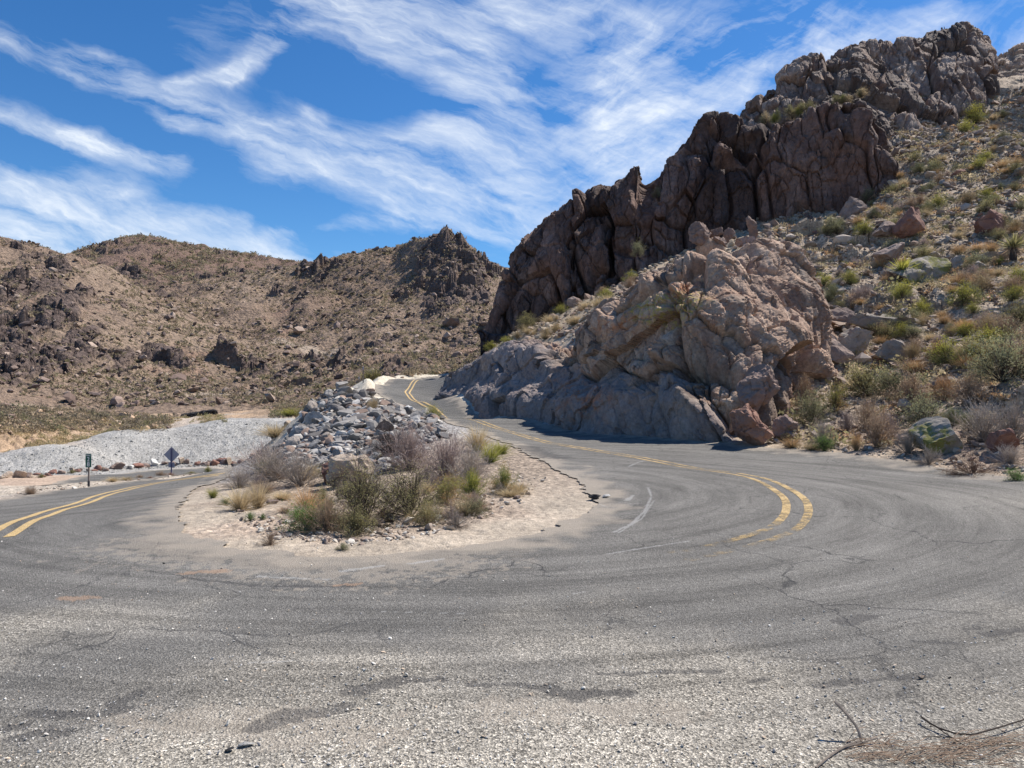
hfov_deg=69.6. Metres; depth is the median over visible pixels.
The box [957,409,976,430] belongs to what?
shrub
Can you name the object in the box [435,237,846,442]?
rock outcrop
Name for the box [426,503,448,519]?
shrub
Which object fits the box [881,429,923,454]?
shrub
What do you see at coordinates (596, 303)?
grass tuft
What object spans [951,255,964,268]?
slope rock
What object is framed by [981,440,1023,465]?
shrub
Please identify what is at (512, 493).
shrub
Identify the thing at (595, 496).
stone
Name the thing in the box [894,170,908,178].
grass tuft
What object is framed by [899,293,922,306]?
shrub
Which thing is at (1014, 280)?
shrub
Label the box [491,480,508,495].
shrub
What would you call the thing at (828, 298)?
shrub
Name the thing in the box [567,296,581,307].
boulder
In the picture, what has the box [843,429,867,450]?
grass tuft
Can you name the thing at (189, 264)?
mountain scrub
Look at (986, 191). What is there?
shrub
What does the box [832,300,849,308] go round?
shrub
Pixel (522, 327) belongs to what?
grass tuft
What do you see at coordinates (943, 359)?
shrub
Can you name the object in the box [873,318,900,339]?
shrub
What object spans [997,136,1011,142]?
slope rock
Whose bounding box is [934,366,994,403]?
shrub
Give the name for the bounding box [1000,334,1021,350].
shrub
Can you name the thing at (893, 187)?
shrub
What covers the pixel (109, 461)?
berm gravel
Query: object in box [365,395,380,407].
shrub
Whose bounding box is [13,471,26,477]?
edge rock
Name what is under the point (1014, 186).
shrub
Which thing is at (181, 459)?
edge rock
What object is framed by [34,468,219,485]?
road shoulder
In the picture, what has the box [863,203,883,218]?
shrub
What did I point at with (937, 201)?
shrub
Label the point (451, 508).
shrub
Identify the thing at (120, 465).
edge rock
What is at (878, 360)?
slope rock
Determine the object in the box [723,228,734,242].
boulder
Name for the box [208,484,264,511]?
grass tuft
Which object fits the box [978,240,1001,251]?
grass tuft
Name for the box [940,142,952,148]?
shrub
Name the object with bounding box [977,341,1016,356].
grass tuft
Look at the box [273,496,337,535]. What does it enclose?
shrub
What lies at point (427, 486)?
shrub
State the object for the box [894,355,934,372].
grass tuft
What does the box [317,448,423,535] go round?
shrub
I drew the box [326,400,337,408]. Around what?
rubble rock
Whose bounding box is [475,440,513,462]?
grass tuft
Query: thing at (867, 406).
shrub
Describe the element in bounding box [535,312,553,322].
grass tuft
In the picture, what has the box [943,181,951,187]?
slope rock
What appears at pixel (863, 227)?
shrub
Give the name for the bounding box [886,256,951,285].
boulder
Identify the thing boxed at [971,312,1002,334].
shrub
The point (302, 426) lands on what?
boulder
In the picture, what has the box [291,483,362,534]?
shrub
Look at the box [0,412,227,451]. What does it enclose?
bank grass
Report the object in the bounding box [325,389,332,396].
rubble rock
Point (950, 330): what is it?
shrub
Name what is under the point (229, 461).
edge rock
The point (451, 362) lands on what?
hill scrub
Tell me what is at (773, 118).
shrub
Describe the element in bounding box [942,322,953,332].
shrub
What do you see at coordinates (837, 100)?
shrub
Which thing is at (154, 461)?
edge rock
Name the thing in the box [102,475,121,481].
shrub
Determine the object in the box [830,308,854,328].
boulder
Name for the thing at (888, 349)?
boulder
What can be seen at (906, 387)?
shrub
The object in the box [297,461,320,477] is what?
shrub
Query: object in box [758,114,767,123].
shrub
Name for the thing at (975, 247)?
grass tuft
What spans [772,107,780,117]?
shrub
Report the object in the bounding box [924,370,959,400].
shrub
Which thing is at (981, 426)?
shrub
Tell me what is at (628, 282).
shrub
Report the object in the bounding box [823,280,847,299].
shrub
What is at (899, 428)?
shrub
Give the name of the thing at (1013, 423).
shrub
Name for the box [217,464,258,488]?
shrub
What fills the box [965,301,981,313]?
shrub
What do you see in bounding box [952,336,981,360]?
shrub
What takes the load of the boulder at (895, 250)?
on the ground at (556, 497)
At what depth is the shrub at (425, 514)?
8.31 m
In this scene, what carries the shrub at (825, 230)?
on the ground at (556, 497)
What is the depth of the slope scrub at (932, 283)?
33.60 m
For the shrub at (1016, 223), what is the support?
on the ground at (556, 497)
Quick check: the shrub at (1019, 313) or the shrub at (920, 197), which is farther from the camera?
the shrub at (920, 197)
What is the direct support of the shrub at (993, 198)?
on the ground at (556, 497)
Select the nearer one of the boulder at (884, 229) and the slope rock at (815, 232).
the boulder at (884, 229)
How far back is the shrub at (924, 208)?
41.04 m
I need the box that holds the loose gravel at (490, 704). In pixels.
[0,518,1023,767]
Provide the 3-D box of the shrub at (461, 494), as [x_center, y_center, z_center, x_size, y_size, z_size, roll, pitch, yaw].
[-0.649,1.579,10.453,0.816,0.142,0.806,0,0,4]
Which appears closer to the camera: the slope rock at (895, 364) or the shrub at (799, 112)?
the slope rock at (895, 364)
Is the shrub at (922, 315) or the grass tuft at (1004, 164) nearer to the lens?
the shrub at (922, 315)
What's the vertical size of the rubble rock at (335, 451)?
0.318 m
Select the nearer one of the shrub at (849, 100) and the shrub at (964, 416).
the shrub at (964, 416)
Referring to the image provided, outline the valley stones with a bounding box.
[0,368,459,432]
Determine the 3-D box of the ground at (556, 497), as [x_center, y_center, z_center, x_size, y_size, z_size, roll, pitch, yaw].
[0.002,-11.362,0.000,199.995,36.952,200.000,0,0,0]
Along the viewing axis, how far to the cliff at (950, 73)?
64.58 m
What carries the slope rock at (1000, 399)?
on the ground at (556, 497)
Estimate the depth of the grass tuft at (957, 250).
35.28 m
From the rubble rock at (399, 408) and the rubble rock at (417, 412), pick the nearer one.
the rubble rock at (417, 412)
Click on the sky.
(295, 130)
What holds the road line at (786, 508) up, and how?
on the road at (648, 533)
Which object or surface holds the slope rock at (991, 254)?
on the ground at (556, 497)
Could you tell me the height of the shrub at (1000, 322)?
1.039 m
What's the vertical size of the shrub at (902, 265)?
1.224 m
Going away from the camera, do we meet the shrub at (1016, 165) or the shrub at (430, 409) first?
the shrub at (430, 409)
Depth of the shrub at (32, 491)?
17.97 m
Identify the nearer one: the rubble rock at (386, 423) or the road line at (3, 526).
the road line at (3, 526)
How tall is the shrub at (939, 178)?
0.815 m
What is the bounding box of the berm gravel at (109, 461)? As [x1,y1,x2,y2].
[0,420,283,474]
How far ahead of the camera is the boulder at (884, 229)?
38.99 m
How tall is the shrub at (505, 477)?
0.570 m
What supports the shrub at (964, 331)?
on the ground at (556, 497)
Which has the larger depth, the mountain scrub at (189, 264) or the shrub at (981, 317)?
the mountain scrub at (189, 264)
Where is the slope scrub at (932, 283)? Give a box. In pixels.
[760,91,1023,448]
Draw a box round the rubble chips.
[264,381,451,479]
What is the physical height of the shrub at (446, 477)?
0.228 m
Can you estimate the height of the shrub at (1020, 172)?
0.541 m
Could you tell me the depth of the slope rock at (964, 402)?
17.57 m
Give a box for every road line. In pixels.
[0,473,222,530]
[4,475,217,536]
[405,380,790,540]
[409,380,812,555]
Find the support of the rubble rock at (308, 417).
on the ground at (556, 497)
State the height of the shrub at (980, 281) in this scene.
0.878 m
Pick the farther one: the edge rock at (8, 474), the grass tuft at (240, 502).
the edge rock at (8, 474)
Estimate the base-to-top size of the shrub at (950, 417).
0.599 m
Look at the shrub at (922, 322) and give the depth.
26.86 m
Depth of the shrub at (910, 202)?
42.07 m
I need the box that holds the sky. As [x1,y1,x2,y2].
[0,0,1023,267]
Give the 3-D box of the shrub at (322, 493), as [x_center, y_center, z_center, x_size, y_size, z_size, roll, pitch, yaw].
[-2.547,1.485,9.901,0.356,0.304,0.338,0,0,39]
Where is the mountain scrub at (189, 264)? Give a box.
[71,232,300,285]
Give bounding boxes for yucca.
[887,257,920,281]
[995,232,1023,260]
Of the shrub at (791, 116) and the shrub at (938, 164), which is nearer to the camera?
the shrub at (938, 164)
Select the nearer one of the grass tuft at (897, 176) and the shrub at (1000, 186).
the shrub at (1000, 186)
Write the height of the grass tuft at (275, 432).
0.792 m
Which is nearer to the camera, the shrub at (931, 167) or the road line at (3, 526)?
the road line at (3, 526)
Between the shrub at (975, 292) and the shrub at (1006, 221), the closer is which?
the shrub at (975, 292)
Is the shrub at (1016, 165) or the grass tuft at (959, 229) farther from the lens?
the shrub at (1016, 165)
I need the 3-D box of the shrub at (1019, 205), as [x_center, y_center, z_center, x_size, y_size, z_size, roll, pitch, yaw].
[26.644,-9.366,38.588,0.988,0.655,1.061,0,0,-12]
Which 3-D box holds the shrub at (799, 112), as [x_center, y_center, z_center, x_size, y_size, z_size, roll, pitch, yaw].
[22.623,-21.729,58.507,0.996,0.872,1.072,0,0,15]
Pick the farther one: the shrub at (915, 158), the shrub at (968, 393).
the shrub at (915, 158)
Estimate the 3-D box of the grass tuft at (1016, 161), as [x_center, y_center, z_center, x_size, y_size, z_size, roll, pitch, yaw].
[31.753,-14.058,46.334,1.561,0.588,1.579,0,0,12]
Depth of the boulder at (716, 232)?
26.09 m
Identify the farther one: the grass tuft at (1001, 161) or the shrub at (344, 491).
the grass tuft at (1001, 161)
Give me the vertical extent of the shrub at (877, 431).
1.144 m
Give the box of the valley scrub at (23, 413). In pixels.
[0,359,471,435]
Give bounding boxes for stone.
[238,741,254,746]
[588,494,600,498]
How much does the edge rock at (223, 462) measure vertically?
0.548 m
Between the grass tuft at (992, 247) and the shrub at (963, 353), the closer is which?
the shrub at (963, 353)
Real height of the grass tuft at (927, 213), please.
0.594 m
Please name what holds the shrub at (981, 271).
on the ground at (556, 497)
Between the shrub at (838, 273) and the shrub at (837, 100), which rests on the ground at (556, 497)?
the shrub at (838, 273)
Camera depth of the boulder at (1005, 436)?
14.15 m
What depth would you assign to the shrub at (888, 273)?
33.93 m
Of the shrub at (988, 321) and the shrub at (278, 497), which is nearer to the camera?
the shrub at (278, 497)
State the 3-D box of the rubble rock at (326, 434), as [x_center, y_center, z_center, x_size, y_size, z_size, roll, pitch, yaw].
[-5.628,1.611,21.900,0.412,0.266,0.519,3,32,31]
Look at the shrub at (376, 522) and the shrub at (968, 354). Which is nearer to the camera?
the shrub at (376, 522)
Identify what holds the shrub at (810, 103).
on the cliff at (724, 170)
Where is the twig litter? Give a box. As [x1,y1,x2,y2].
[844,727,1023,767]
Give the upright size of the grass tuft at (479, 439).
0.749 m
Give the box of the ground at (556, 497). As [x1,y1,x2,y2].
[0,75,1023,556]
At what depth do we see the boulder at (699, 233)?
25.80 m
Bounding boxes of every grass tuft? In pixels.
[204,488,223,497]
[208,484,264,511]
[243,423,286,437]
[245,478,275,508]
[267,407,302,415]
[273,483,334,516]
[451,423,504,450]
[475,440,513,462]
[492,441,515,454]
[515,323,528,330]
[519,326,532,333]
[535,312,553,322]
[561,313,579,324]
[577,301,592,309]
[581,295,606,308]
[775,437,811,448]
[791,440,828,450]
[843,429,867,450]
[848,216,865,224]
[852,298,865,304]
[869,256,891,267]
[870,334,890,343]
[874,202,886,210]
[878,274,890,280]
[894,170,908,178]
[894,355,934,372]
[896,178,916,186]
[910,331,940,340]
[920,207,935,216]
[927,344,964,361]
[930,312,959,323]
[934,310,948,317]
[935,152,952,160]
[938,284,957,292]
[940,244,970,254]
[943,272,972,283]
[946,315,981,331]
[948,354,979,368]
[951,230,971,237]
[953,225,964,231]
[966,242,989,251]
[973,267,1003,276]
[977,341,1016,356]
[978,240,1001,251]
[987,266,1012,276]
[988,113,1002,119]
[996,156,1012,164]
[996,159,1008,167]
[999,167,1014,173]
[1005,225,1020,233]
[1007,156,1023,163]
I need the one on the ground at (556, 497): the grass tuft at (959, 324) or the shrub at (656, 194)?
the grass tuft at (959, 324)
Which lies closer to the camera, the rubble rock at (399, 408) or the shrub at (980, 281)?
the rubble rock at (399, 408)
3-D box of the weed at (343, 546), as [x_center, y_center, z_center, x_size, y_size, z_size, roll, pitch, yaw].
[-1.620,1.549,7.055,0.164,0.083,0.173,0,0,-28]
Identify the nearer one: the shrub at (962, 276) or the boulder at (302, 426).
the boulder at (302, 426)
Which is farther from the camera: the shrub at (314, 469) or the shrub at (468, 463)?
the shrub at (314, 469)
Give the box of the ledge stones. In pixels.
[477,217,785,358]
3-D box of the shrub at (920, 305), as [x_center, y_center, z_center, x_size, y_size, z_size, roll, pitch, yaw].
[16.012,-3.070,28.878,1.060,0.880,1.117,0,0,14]
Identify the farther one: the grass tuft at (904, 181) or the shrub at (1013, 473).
the grass tuft at (904, 181)
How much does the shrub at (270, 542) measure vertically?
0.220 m
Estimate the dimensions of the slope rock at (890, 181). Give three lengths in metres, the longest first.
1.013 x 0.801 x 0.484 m
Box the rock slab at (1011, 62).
[995,42,1023,77]
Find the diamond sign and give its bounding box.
[164,447,178,471]
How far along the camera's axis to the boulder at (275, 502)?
10.80 m
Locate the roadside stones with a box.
[17,444,1023,545]
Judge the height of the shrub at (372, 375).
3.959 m
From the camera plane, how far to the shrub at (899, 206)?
42.48 m
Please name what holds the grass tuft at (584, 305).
on the ground at (556, 497)
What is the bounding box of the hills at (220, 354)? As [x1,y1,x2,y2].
[0,225,508,416]
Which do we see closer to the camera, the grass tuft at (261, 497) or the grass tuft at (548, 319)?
the grass tuft at (261, 497)
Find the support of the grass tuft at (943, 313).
on the ground at (556, 497)
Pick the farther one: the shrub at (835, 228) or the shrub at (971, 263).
the shrub at (835, 228)
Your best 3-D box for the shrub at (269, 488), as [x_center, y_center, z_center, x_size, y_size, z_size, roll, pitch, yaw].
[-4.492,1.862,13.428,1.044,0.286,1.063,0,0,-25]
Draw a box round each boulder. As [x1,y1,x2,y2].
[266,500,278,503]
[291,425,308,430]
[321,462,328,484]
[325,453,374,485]
[384,513,394,521]
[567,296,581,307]
[688,222,710,245]
[709,227,722,237]
[712,236,726,246]
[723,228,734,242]
[729,403,773,444]
[735,236,754,246]
[736,363,780,411]
[746,216,757,238]
[772,414,798,439]
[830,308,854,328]
[830,334,854,365]
[837,327,873,353]
[839,196,866,219]
[848,313,919,331]
[872,221,894,236]
[872,242,904,262]
[873,340,906,361]
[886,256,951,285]
[892,206,925,238]
[908,416,962,453]
[974,209,1007,233]
[985,428,1019,452]
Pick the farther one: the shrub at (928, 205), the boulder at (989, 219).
the shrub at (928, 205)
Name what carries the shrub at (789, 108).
on the cliff at (724, 170)
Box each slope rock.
[804,241,816,247]
[812,230,820,235]
[834,295,841,299]
[876,358,885,362]
[887,180,898,185]
[889,362,899,366]
[933,185,945,191]
[935,238,949,244]
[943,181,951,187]
[951,169,965,176]
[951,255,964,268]
[961,399,971,406]
[974,261,985,267]
[978,251,999,261]
[983,185,997,190]
[994,145,1004,153]
[996,393,1007,401]
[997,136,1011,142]
[1012,168,1022,175]
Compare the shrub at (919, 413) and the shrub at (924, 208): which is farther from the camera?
the shrub at (924, 208)
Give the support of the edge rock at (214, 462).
on the ground at (556, 497)
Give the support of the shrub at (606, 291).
on the ground at (556, 497)
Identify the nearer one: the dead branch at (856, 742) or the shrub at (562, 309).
the dead branch at (856, 742)
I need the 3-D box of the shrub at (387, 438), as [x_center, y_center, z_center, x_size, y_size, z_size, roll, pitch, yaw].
[-2.840,1.261,17.583,1.795,1.070,1.812,0,0,11]
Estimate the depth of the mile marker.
27.47 m
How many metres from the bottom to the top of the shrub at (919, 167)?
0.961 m
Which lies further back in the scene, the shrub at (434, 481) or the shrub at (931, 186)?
the shrub at (931, 186)
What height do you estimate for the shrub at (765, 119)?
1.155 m
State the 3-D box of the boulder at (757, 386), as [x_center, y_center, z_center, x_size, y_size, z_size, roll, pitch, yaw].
[6.658,0.116,19.830,1.224,1.362,0.700,6,3,-23]
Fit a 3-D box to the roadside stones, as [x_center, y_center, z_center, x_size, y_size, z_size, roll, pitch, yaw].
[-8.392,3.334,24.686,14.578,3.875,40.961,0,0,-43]
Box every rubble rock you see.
[285,436,299,445]
[288,427,303,437]
[304,410,322,424]
[307,400,317,410]
[309,439,320,448]
[318,432,330,441]
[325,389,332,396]
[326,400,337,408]
[332,447,340,456]
[367,412,380,417]
[374,414,391,423]
[375,420,393,431]
[381,406,394,416]
[395,405,405,410]
[410,410,425,416]
[417,422,425,427]
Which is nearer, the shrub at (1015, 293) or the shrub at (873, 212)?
the shrub at (1015, 293)
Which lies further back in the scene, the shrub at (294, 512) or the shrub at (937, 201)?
the shrub at (937, 201)
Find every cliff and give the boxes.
[476,100,898,354]
[740,21,999,148]
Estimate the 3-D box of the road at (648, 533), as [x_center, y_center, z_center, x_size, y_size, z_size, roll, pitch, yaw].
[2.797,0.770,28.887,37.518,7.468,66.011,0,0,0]
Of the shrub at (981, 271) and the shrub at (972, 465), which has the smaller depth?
the shrub at (972, 465)
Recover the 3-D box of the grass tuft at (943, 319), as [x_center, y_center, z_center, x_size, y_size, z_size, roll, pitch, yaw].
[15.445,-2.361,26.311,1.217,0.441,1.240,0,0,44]
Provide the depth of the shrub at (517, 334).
49.36 m
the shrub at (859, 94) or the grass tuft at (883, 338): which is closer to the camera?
the grass tuft at (883, 338)
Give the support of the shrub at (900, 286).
on the ground at (556, 497)
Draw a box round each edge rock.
[2,471,12,477]
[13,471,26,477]
[25,472,32,477]
[48,469,56,473]
[57,470,65,473]
[94,465,101,470]
[113,462,125,469]
[132,463,143,467]
[150,458,158,465]
[178,457,183,463]
[211,459,218,465]
[219,459,226,464]
[226,457,231,464]
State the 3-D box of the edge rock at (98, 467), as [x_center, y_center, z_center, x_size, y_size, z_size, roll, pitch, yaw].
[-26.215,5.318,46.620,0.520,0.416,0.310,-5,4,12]
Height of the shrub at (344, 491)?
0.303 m
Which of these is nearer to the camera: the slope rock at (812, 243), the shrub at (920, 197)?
the slope rock at (812, 243)
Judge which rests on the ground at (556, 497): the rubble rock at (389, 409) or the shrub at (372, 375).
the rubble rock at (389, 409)
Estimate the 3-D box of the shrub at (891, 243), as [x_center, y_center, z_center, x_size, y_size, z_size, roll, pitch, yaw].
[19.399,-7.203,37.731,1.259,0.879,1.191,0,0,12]
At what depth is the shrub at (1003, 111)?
61.74 m
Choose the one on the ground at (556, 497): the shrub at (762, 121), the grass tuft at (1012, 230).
the grass tuft at (1012, 230)
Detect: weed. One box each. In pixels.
[216,497,230,504]
[244,511,256,520]
[334,543,350,550]
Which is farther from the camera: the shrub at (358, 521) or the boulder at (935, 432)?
the boulder at (935, 432)
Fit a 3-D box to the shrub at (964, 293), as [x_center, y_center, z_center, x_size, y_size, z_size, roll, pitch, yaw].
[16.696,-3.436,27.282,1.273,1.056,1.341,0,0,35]
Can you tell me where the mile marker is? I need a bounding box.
[85,454,90,486]
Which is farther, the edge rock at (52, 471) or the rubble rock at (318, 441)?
the edge rock at (52, 471)
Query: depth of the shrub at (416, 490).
10.65 m
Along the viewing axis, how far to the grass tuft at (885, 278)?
33.31 m
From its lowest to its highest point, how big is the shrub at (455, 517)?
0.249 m
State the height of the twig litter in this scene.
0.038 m
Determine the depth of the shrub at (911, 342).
24.41 m
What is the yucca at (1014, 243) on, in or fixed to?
on the ground at (556, 497)
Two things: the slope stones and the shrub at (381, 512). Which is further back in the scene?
the slope stones
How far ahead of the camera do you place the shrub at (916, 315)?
28.01 m
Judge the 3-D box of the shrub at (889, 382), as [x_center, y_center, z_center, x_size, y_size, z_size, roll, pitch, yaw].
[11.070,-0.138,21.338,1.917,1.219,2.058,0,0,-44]
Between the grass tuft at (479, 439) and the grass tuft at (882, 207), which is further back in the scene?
the grass tuft at (882, 207)
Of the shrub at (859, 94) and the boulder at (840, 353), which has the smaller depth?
the boulder at (840, 353)
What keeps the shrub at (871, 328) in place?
on the ground at (556, 497)
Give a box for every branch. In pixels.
[815,700,877,767]
[920,716,1023,751]
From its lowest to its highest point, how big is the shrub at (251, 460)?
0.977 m
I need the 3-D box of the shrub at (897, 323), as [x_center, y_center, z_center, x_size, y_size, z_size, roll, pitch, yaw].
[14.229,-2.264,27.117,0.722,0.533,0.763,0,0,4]
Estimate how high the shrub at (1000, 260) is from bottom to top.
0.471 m
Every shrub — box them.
[19,485,40,494]
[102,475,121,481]
[119,475,135,480]
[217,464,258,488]
[224,436,298,472]
[230,435,305,482]
[243,478,281,493]
[250,470,269,491]
[254,530,283,546]
[261,443,323,487]
[266,489,304,500]
[271,504,292,513]
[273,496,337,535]
[281,505,310,521]
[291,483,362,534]
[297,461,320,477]
[313,484,335,503]
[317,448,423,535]
[331,504,378,538]
[334,481,355,499]
[350,421,430,459]
[355,365,383,380]
[360,459,452,520]
[363,413,453,472]
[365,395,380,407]
[365,514,387,526]
[367,470,388,494]
[372,505,392,517]
[378,487,398,502]
[397,424,496,481]
[403,482,430,498]
[405,498,445,525]
[417,467,435,484]
[419,480,435,494]
[422,402,442,417]
[422,467,465,505]
[422,493,443,507]
[424,471,442,490]
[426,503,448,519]
[434,508,475,530]
[439,472,456,483]
[440,497,489,516]
[441,499,464,519]
[444,437,498,486]
[446,493,491,517]
[456,494,501,511]
[457,468,487,495]
[457,492,490,500]
[458,479,490,490]
[484,340,497,349]
[487,460,519,493]
[489,487,533,496]
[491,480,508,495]
[494,481,538,493]
[499,335,511,344]
[512,331,523,338]
[516,310,536,327]
[537,327,554,337]
[549,321,565,331]
[552,303,568,314]
[594,287,614,299]
[620,277,635,287]
[622,268,637,281]
[631,237,645,256]
[651,186,661,197]
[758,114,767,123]
[761,110,771,121]
[768,112,779,123]
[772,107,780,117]
[783,104,796,116]
[785,110,797,119]
[790,372,823,408]
[791,386,836,425]
[794,100,809,113]
[795,107,802,115]
[801,418,846,446]
[804,98,816,112]
[809,432,837,450]
[814,381,853,412]
[815,222,835,235]
[815,270,832,286]
[819,215,845,231]
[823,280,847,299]
[824,292,836,301]
[827,220,846,233]
[831,92,842,104]
[832,267,845,275]
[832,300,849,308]
[834,359,901,395]
[836,407,860,432]
[837,267,860,284]
[841,93,855,102]
[846,284,873,303]
[849,281,878,297]
[849,390,891,431]
[850,257,868,267]
[852,218,874,235]
[855,86,868,98]
[856,88,864,98]
[856,399,906,448]
[859,185,875,202]
[859,362,924,397]
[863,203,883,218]
[865,321,885,335]
[869,409,907,434]
[870,321,894,335]
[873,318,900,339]
[873,368,943,407]
[878,236,901,247]
[881,182,901,194]
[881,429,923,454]
[883,264,895,276]
[887,278,917,295]
[888,280,915,298]
[889,202,902,211]
[889,205,902,214]
[892,315,908,327]
[892,320,914,336]
[894,388,962,429]
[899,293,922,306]
[899,336,923,352]
[899,342,923,357]
[900,307,929,319]
[902,147,925,162]
[902,195,921,207]
[902,321,928,338]
[905,445,947,464]
[909,162,926,172]
[911,295,933,315]
[912,242,941,257]
[912,312,935,320]
[914,193,930,202]
[915,184,930,191]
[915,237,929,246]
[916,317,926,325]
[918,197,937,209]
[919,200,936,210]
[921,161,941,174]
[921,334,962,363]
[922,334,946,358]
[924,180,945,189]
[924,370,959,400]
[925,156,948,169]
[927,332,946,345]
[929,194,946,206]
[929,350,955,366]
[932,171,947,182]
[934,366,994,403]
[934,448,1008,477]
[936,404,963,426]
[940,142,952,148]
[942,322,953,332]
[942,326,957,336]
[944,195,955,203]
[944,279,981,305]
[945,389,1023,441]
[947,337,993,363]
[947,340,988,364]
[950,320,975,336]
[951,162,961,170]
[952,267,971,278]
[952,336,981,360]
[953,321,1007,347]
[955,187,979,203]
[956,249,991,268]
[956,319,1023,382]
[957,116,978,132]
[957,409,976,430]
[961,101,989,123]
[961,355,997,383]
[962,264,981,275]
[962,284,984,298]
[964,155,988,170]
[965,260,979,271]
[965,266,995,282]
[965,272,999,291]
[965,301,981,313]
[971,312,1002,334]
[971,392,1023,443]
[972,307,997,326]
[974,149,995,159]
[974,186,1001,198]
[974,196,996,211]
[974,264,991,277]
[981,194,997,204]
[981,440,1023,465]
[985,225,996,236]
[985,310,1023,337]
[987,143,997,152]
[988,227,1008,240]
[990,339,1023,380]
[992,128,1019,141]
[993,324,1023,344]
[994,255,1006,264]
[996,181,1004,189]
[996,270,1023,291]
[997,281,1023,300]
[998,109,1010,117]
[999,209,1013,226]
[999,265,1023,282]
[999,298,1023,325]
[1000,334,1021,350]
[1001,466,1022,481]
[1002,160,1023,173]
[1005,217,1023,230]
[1006,179,1022,190]
[1013,201,1023,210]
[1015,168,1023,176]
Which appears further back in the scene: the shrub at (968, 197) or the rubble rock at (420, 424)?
the shrub at (968, 197)
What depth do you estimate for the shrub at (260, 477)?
13.96 m
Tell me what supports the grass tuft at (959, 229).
on the ground at (556, 497)
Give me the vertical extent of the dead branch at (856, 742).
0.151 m
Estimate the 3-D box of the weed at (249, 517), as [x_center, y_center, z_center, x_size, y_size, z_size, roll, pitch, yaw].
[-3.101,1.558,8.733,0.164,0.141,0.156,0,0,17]
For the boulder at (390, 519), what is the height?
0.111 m
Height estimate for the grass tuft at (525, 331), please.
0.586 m
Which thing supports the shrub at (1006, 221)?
on the ground at (556, 497)
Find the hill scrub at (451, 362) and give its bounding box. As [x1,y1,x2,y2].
[0,227,506,409]
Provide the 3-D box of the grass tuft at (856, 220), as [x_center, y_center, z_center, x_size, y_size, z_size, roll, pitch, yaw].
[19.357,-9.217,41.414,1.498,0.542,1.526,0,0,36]
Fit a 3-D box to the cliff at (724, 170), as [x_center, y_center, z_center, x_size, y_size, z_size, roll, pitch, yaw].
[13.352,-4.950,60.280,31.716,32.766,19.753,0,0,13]
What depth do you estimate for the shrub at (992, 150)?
49.33 m
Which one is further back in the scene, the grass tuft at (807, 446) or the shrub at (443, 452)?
the grass tuft at (807, 446)
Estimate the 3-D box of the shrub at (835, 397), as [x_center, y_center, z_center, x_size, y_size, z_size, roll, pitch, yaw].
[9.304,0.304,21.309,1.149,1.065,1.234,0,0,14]
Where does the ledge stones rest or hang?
on the ground at (556, 497)
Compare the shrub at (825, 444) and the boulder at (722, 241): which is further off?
the boulder at (722, 241)
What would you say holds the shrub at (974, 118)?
on the ground at (556, 497)
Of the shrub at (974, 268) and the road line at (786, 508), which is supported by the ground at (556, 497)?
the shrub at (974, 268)
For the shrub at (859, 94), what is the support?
on the cliff at (950, 73)
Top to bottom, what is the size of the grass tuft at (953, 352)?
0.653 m
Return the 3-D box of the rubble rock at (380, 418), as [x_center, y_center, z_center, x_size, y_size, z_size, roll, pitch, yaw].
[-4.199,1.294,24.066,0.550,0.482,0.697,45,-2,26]
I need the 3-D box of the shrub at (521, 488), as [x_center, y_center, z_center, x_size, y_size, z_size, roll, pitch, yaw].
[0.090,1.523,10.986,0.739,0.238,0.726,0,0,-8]
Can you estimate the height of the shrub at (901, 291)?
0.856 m
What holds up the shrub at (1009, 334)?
on the ground at (556, 497)
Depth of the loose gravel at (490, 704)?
3.49 m
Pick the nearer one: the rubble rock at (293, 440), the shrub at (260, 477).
the shrub at (260, 477)
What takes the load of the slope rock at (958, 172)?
on the ground at (556, 497)
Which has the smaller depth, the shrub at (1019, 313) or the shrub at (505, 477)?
the shrub at (505, 477)
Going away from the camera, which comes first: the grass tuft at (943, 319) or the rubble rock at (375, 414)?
the rubble rock at (375, 414)
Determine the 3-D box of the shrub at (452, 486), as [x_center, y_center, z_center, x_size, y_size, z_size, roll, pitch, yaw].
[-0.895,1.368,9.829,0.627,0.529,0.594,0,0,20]
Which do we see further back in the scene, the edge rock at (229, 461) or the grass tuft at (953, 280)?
the edge rock at (229, 461)
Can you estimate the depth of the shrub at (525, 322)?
50.38 m
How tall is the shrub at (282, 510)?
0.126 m
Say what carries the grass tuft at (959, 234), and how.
on the ground at (556, 497)
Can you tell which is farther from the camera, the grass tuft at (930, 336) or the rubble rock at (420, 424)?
the grass tuft at (930, 336)
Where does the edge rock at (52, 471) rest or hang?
on the ground at (556, 497)
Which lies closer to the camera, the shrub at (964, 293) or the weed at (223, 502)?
the weed at (223, 502)
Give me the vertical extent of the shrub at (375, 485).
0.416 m
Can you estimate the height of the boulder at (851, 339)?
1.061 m
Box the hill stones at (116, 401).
[0,227,505,408]
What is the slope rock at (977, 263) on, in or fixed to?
on the ground at (556, 497)
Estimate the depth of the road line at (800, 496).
10.85 m
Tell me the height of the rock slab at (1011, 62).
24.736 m
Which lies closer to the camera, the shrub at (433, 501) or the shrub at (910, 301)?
the shrub at (433, 501)
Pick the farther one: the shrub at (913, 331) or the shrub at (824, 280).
the shrub at (824, 280)
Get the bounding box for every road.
[0,355,1023,767]
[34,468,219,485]
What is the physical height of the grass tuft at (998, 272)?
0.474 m
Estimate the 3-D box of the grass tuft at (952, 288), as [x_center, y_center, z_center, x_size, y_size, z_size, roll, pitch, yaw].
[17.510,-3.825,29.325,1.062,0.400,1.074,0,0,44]
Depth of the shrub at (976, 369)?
19.95 m
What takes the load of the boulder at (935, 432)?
on the ground at (556, 497)
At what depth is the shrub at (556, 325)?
41.27 m
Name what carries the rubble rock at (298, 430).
on the ground at (556, 497)
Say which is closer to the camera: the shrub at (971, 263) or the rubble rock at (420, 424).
the rubble rock at (420, 424)
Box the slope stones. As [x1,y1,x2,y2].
[762,86,1023,468]

